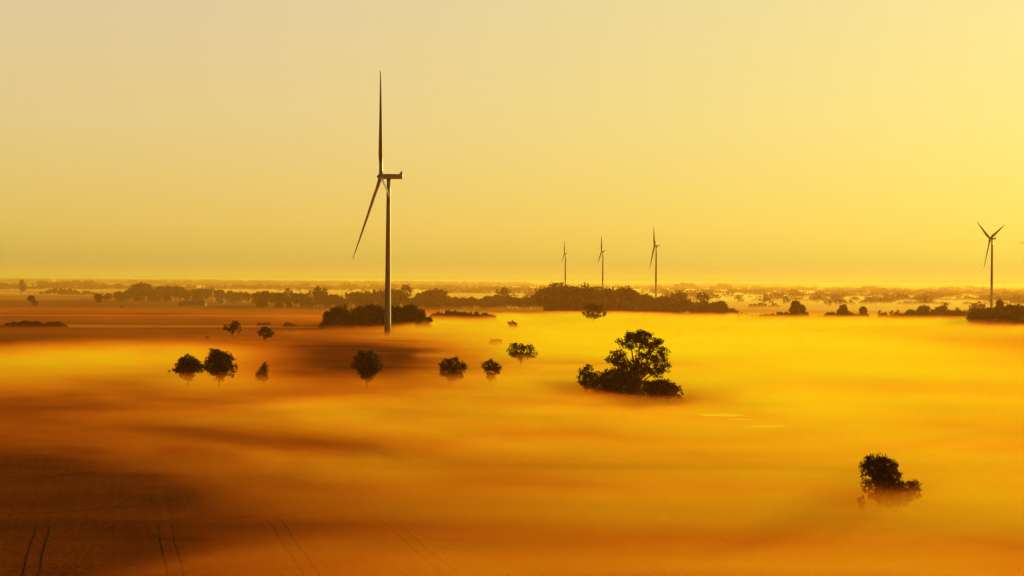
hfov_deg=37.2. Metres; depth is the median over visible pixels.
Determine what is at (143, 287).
tree
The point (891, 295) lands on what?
distant woodland
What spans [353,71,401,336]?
wind turbine
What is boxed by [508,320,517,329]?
bush
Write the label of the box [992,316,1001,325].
bush
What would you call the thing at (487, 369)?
tree
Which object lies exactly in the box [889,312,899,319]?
bush
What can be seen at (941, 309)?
tree
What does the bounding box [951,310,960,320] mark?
bush
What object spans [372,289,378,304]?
tree
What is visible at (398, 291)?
tree
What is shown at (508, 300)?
tree
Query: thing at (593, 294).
tree
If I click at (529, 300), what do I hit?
tree
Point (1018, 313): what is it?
bush
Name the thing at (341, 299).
bush
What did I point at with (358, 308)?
tree
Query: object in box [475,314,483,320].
bush
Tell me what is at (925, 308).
tree
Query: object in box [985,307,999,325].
bush
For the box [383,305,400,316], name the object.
tree
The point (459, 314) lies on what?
tree
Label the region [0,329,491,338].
ploughed field
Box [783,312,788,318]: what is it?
bush
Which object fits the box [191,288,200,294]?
tree
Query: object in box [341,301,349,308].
bush
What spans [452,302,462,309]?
bush
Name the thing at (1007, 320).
bush
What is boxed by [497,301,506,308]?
bush
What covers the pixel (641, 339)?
tree
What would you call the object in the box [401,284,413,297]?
tree
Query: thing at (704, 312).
bush
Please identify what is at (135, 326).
stubble field
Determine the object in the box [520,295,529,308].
bush
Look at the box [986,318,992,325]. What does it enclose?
bush
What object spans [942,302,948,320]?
tree
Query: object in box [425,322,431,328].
bush
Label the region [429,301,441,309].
bush
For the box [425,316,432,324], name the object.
tree
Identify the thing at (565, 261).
wind turbine
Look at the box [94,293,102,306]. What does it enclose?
tree
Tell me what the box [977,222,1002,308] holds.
wind turbine
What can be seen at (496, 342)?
bush
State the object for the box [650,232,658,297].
wind turbine
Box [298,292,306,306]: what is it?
tree
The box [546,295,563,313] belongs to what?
bush
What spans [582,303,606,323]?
tree
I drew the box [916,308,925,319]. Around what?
tree
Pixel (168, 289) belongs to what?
tree
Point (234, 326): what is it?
tree
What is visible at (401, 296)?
tree
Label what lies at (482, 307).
bush
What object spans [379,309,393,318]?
bush
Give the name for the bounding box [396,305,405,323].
tree
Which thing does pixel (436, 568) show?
wheel track
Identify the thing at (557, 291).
tree
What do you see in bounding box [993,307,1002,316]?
tree
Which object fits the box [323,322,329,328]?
bush
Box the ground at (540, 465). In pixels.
[0,277,1023,575]
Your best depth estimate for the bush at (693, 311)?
1758.85 m
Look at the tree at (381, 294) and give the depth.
2062.09 m
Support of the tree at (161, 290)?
on the ground at (540, 465)
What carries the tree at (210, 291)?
on the ground at (540, 465)
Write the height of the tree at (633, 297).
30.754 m
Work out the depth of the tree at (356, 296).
2052.28 m
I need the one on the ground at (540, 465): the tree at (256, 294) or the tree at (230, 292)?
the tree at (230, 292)
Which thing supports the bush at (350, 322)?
on the ground at (540, 465)
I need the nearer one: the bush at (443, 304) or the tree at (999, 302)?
the tree at (999, 302)
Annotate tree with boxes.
[18,280,25,294]
[27,295,37,306]
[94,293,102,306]
[106,293,112,300]
[127,287,132,300]
[130,283,142,295]
[136,281,147,295]
[145,284,151,296]
[154,286,166,300]
[166,286,171,295]
[168,353,206,386]
[169,286,182,300]
[177,286,185,300]
[182,289,189,297]
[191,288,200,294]
[200,288,210,300]
[202,348,237,387]
[206,287,215,301]
[216,289,224,298]
[223,320,241,339]
[224,293,230,301]
[227,290,232,299]
[232,292,239,302]
[244,293,251,300]
[254,291,258,305]
[255,361,269,385]
[256,290,269,301]
[257,326,274,342]
[268,292,275,305]
[275,292,287,303]
[283,288,289,304]
[285,290,293,303]
[290,293,301,307]
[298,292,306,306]
[306,291,312,302]
[311,289,317,307]
[313,284,324,307]
[320,288,328,304]
[322,310,337,328]
[324,294,332,307]
[329,294,339,306]
[329,306,337,311]
[346,292,354,307]
[350,350,383,387]
[351,291,363,304]
[353,306,363,314]
[355,309,372,320]
[363,303,383,315]
[365,293,379,304]
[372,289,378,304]
[378,290,384,300]
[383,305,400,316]
[393,288,403,303]
[396,292,405,306]
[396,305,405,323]
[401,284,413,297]
[403,303,420,327]
[413,292,428,308]
[414,310,426,322]
[424,289,433,301]
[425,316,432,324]
[428,288,445,304]
[438,356,466,385]
[440,288,447,297]
[452,296,460,303]
[457,311,463,320]
[468,296,476,304]
[476,298,487,304]
[481,312,487,319]
[481,358,501,386]
[485,296,494,303]
[495,287,510,302]
[504,296,512,308]
[506,342,537,367]
[512,297,523,308]
[525,298,532,308]
[533,286,551,312]
[547,281,568,297]
[549,285,564,300]
[561,285,579,301]
[572,288,581,299]
[575,364,602,398]
[578,282,590,298]
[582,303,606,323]
[583,287,605,304]
[603,286,617,304]
[604,329,671,397]
[606,290,621,302]
[618,285,632,302]
[625,290,643,315]
[640,293,653,302]
[643,296,652,304]
[649,297,665,306]
[662,295,672,304]
[670,289,687,299]
[679,298,692,314]
[696,291,711,302]
[712,300,724,309]
[729,308,735,315]
[788,299,808,319]
[835,304,848,319]
[857,306,868,319]
[858,453,903,511]
[875,479,922,513]
[906,309,914,317]
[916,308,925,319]
[917,304,930,319]
[930,309,941,320]
[934,306,948,320]
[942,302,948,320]
[957,310,964,320]
[965,311,975,320]
[971,308,986,325]
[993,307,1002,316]
[996,298,1004,306]
[1000,306,1006,315]
[1005,304,1018,314]
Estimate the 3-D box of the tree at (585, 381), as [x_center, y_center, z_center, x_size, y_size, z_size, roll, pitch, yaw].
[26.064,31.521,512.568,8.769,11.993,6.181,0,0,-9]
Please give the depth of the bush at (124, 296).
2568.52 m
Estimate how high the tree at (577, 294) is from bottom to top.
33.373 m
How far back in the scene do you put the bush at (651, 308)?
1801.62 m
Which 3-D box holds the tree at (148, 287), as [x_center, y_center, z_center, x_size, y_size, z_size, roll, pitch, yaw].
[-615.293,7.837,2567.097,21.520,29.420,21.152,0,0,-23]
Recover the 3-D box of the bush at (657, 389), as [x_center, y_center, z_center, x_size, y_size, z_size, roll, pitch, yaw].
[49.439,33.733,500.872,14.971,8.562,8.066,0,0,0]
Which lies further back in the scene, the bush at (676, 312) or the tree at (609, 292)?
the tree at (609, 292)
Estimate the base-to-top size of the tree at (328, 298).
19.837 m
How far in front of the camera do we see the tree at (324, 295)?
2100.56 m
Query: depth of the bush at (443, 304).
2052.39 m
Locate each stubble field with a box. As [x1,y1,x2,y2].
[0,315,321,315]
[66,324,345,328]
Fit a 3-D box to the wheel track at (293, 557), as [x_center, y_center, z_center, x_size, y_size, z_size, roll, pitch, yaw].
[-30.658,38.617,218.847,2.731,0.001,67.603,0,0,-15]
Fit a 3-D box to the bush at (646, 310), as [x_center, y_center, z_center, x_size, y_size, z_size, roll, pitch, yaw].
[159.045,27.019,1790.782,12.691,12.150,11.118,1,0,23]
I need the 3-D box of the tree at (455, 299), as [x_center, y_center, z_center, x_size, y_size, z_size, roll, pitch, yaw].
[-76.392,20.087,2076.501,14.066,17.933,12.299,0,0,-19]
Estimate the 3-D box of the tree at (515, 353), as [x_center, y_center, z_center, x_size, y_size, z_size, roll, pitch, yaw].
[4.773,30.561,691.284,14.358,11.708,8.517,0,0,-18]
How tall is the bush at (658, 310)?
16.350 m
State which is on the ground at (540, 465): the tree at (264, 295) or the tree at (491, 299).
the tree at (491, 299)
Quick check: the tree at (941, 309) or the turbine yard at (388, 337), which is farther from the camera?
the tree at (941, 309)
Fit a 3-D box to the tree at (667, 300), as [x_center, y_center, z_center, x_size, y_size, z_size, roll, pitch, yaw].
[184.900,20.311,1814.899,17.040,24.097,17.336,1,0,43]
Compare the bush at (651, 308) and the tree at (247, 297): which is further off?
the tree at (247, 297)
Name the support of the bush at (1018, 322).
on the ground at (540, 465)
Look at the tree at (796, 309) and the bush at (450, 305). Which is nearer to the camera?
the tree at (796, 309)
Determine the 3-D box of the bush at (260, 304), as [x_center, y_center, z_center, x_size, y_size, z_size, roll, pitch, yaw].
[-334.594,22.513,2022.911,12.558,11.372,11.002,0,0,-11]
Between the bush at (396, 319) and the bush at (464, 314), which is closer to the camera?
the bush at (396, 319)
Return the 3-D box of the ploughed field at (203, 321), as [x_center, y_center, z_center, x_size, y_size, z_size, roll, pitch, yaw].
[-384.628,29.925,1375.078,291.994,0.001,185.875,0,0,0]
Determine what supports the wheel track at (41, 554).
on the ground at (540, 465)
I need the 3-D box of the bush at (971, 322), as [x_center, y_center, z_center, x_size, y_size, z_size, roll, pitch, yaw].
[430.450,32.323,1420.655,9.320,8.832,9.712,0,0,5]
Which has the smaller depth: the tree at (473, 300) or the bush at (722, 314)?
the bush at (722, 314)
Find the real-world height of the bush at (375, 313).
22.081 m
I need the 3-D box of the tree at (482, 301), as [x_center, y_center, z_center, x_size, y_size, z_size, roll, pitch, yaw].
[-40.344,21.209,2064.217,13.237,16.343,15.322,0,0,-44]
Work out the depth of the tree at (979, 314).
1419.33 m
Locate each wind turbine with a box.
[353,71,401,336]
[561,241,565,283]
[598,236,603,286]
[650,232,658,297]
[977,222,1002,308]
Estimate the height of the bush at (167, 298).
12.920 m
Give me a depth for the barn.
2138.75 m
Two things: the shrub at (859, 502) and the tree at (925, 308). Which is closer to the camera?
the shrub at (859, 502)
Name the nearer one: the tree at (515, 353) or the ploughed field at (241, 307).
the tree at (515, 353)
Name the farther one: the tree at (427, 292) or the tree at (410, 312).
the tree at (427, 292)
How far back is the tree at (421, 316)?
1244.10 m
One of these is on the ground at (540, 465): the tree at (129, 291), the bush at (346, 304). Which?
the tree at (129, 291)
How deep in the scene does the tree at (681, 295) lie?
1876.47 m
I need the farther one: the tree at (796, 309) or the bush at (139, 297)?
the bush at (139, 297)
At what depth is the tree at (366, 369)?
556.39 m
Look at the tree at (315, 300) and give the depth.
2074.32 m
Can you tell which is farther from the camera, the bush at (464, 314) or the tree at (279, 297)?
the tree at (279, 297)
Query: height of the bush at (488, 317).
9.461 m
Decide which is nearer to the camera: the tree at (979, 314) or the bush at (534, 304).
the tree at (979, 314)
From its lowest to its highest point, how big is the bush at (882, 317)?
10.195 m
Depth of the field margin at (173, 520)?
250.18 m
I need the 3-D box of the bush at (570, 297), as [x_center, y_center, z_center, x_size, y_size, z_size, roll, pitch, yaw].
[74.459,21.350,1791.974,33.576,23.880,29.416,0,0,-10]
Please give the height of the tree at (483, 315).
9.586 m
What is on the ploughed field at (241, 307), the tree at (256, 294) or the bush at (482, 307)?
the tree at (256, 294)
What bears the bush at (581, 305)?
on the ground at (540, 465)
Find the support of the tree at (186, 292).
on the ground at (540, 465)
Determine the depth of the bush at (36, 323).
1205.77 m
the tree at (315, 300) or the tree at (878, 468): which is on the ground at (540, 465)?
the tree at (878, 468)
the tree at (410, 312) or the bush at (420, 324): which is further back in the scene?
the tree at (410, 312)
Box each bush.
[30,321,41,326]
[67,289,73,294]
[119,292,129,300]
[132,290,144,301]
[146,287,155,299]
[148,295,157,301]
[163,295,171,301]
[256,301,264,307]
[274,302,283,307]
[285,301,292,307]
[299,301,306,307]
[306,301,313,307]
[323,302,331,307]
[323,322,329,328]
[332,304,350,327]
[335,295,345,306]
[338,309,357,327]
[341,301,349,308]
[343,316,356,328]
[354,291,369,304]
[354,300,363,306]
[356,316,375,329]
[365,314,380,328]
[373,305,381,318]
[378,288,397,306]
[378,317,394,328]
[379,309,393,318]
[379,316,399,328]
[391,301,399,307]
[392,316,404,327]
[403,296,417,305]
[407,319,415,326]
[414,320,427,328]
[424,297,435,309]
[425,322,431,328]
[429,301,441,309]
[434,311,441,320]
[439,300,446,308]
[439,312,445,320]
[442,309,453,320]
[443,295,453,305]
[446,302,452,308]
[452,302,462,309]
[452,311,460,320]
[459,297,473,308]
[461,312,467,320]
[465,312,475,320]
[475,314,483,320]
[479,304,485,309]
[484,302,491,308]
[485,313,491,321]
[488,339,503,345]
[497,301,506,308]
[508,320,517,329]
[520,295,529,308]
[530,295,542,308]
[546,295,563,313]
[558,297,579,314]
[563,296,580,313]
[573,297,592,314]
[584,299,601,313]
[591,365,646,397]
[604,303,618,315]
[616,300,639,315]
[638,303,645,314]
[641,378,683,402]
[642,303,653,314]
[642,306,650,314]
[652,304,665,315]
[665,297,685,314]
[671,308,681,315]
[688,304,699,315]
[696,299,713,314]
[698,307,709,316]
[710,309,716,316]
[715,307,726,316]
[717,301,729,315]
[718,310,725,316]
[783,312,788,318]
[830,311,837,318]
[878,313,886,319]
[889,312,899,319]
[898,313,904,319]
[903,312,909,319]
[923,314,933,320]
[942,309,955,320]
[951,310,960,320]
[967,318,977,325]
[979,317,990,325]
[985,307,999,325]
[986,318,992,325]
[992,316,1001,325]
[998,314,1008,326]
[1003,316,1011,326]
[1008,305,1023,326]
[1012,317,1023,327]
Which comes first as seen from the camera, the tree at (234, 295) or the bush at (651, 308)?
the bush at (651, 308)
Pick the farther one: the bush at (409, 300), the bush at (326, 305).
the bush at (326, 305)
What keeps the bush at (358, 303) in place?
on the ploughed field at (241, 307)
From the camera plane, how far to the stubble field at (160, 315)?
1595.02 m
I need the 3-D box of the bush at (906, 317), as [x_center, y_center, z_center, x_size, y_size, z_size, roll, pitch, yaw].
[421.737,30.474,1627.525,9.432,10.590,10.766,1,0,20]
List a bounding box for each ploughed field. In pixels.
[0,319,257,323]
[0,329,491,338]
[116,304,354,310]
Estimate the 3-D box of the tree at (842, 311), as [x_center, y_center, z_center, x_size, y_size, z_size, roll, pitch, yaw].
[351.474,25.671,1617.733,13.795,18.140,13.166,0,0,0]
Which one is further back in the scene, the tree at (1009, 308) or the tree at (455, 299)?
the tree at (455, 299)
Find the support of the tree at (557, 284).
on the ground at (540, 465)
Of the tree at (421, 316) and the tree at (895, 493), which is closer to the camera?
the tree at (895, 493)
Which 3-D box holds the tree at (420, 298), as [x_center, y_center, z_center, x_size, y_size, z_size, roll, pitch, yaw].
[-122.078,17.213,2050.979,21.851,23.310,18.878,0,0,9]
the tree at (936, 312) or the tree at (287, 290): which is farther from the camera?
the tree at (287, 290)
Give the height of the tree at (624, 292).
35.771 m
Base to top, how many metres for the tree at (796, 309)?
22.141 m
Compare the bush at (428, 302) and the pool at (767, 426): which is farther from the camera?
the bush at (428, 302)
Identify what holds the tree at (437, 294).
on the ground at (540, 465)
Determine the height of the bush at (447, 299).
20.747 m
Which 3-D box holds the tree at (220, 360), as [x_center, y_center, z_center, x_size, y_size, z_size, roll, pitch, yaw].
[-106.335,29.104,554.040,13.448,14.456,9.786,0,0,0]
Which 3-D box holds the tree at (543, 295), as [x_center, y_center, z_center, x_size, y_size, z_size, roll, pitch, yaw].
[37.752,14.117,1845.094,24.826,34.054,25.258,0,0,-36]
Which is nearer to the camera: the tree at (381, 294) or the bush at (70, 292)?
the tree at (381, 294)
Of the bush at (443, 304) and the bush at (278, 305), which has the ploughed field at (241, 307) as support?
the bush at (278, 305)
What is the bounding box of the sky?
[0,0,1023,284]
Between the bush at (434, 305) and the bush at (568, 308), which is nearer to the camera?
the bush at (568, 308)
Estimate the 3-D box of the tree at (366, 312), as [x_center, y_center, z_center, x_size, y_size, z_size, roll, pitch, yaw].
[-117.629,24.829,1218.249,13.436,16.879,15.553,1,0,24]
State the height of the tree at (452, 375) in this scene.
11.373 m
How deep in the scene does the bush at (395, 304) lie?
2020.43 m
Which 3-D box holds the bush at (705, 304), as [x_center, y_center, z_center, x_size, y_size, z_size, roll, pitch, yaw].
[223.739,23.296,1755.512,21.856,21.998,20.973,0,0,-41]
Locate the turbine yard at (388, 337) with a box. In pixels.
[366,337,410,338]
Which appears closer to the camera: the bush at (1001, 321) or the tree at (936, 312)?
the bush at (1001, 321)
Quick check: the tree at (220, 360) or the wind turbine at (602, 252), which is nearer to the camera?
the tree at (220, 360)
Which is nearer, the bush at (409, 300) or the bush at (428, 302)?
the bush at (428, 302)
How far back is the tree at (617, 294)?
1799.81 m
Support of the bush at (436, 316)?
on the ground at (540, 465)
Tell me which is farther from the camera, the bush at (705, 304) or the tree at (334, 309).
the bush at (705, 304)
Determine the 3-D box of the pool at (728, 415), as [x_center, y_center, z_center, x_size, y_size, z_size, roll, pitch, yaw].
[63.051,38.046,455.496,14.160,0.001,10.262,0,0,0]
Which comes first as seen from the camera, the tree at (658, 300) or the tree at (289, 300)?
the tree at (658, 300)
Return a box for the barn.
[178,301,206,305]
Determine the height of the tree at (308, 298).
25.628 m
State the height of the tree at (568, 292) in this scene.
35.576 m
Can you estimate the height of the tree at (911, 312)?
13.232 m
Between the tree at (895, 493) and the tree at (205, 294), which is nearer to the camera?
the tree at (895, 493)
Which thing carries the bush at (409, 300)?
on the ground at (540, 465)
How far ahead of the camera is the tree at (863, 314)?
1623.55 m
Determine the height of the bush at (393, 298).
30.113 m
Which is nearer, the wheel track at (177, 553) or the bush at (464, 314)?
the wheel track at (177, 553)
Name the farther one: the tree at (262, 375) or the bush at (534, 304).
the bush at (534, 304)
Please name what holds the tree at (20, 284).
on the ground at (540, 465)
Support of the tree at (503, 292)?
on the ground at (540, 465)
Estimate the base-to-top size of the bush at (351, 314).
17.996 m
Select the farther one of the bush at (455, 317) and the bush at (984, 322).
the bush at (455, 317)
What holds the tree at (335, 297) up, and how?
on the ploughed field at (241, 307)
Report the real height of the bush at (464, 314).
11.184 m
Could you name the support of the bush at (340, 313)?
on the ground at (540, 465)
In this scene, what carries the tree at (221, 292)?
on the ground at (540, 465)
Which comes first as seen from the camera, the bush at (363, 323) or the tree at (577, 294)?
the bush at (363, 323)
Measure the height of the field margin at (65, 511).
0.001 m
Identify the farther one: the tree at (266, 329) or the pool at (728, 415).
the tree at (266, 329)
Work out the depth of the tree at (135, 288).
2541.96 m
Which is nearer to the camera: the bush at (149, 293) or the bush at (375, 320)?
the bush at (375, 320)
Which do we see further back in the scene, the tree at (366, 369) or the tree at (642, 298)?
the tree at (642, 298)
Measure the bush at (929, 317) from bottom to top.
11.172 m
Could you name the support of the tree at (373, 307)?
on the ground at (540, 465)
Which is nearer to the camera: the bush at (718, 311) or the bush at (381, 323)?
the bush at (381, 323)
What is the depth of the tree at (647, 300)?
1820.82 m
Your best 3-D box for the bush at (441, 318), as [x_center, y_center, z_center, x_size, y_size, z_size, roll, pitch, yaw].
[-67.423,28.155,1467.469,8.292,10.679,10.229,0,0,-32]
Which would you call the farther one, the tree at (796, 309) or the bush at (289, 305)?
the bush at (289, 305)
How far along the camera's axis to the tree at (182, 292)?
2587.63 m
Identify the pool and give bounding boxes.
[698,414,743,416]
[745,425,784,426]
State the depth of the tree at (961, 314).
1622.23 m
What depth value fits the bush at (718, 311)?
1708.52 m
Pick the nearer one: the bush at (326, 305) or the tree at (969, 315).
the tree at (969, 315)
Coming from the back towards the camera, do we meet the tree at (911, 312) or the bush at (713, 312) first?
the bush at (713, 312)
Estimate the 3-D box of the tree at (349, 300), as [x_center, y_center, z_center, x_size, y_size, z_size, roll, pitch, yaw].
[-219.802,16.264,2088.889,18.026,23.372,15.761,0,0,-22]
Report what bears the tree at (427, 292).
on the ground at (540, 465)
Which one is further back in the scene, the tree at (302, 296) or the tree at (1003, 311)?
the tree at (302, 296)
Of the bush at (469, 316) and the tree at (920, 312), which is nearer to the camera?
the bush at (469, 316)
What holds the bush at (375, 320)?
on the ground at (540, 465)
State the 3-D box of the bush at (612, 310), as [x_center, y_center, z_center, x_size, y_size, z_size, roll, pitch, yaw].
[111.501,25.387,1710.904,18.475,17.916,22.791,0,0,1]
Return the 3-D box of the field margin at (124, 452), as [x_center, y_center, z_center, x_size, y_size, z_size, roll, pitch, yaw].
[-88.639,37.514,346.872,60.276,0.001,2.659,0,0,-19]
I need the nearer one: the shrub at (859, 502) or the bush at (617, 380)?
the shrub at (859, 502)
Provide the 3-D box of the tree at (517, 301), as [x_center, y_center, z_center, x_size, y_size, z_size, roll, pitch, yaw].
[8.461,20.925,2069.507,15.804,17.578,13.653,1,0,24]
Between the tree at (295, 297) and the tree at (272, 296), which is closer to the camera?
the tree at (295, 297)
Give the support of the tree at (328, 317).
on the ground at (540, 465)
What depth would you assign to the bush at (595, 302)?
1759.04 m
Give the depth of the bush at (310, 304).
2045.86 m
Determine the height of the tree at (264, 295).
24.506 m
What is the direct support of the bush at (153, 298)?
on the ground at (540, 465)
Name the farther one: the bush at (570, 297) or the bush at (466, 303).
the bush at (466, 303)
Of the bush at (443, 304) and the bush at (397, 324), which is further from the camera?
the bush at (443, 304)
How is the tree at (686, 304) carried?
on the ground at (540, 465)
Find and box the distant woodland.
[0,277,1023,308]
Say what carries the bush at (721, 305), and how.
on the ground at (540, 465)
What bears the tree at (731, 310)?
on the ground at (540, 465)
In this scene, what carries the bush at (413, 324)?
on the ground at (540, 465)
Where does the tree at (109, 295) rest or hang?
on the ground at (540, 465)
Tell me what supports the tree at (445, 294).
on the ground at (540, 465)
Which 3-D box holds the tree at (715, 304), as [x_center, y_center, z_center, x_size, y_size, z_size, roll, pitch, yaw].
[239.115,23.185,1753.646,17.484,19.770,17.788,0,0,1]
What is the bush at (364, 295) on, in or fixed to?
on the ploughed field at (241, 307)
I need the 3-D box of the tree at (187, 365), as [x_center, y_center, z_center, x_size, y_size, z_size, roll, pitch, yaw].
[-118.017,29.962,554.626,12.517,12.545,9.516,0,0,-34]
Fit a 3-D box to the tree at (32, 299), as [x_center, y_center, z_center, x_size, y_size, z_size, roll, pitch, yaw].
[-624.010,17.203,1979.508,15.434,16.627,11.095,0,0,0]
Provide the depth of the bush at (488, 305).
2052.10 m
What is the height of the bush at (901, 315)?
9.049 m
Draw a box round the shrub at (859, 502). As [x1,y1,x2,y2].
[856,495,865,516]
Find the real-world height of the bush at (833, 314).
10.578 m
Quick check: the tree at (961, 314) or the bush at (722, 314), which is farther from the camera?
the bush at (722, 314)
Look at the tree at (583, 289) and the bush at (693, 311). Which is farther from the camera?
the tree at (583, 289)
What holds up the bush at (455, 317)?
on the ground at (540, 465)
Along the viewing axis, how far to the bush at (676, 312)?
1734.20 m
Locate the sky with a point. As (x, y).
(756, 141)
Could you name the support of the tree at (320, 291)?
on the ploughed field at (241, 307)
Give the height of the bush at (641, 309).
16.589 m
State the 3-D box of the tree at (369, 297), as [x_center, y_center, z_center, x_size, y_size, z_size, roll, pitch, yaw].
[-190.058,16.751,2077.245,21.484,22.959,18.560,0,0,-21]
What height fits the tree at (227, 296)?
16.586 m
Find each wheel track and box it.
[21,525,50,575]
[157,524,184,575]
[268,520,320,575]
[377,517,459,575]
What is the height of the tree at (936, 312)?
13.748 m
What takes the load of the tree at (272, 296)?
on the ploughed field at (241, 307)
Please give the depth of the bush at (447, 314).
1463.24 m
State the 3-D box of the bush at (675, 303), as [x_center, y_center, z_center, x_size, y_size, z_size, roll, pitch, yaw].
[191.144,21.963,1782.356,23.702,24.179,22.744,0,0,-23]
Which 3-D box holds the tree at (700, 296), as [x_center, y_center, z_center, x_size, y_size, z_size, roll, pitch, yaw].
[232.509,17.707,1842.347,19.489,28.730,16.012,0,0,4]
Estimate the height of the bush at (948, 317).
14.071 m
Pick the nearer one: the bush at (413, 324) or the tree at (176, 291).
the bush at (413, 324)
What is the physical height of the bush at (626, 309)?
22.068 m

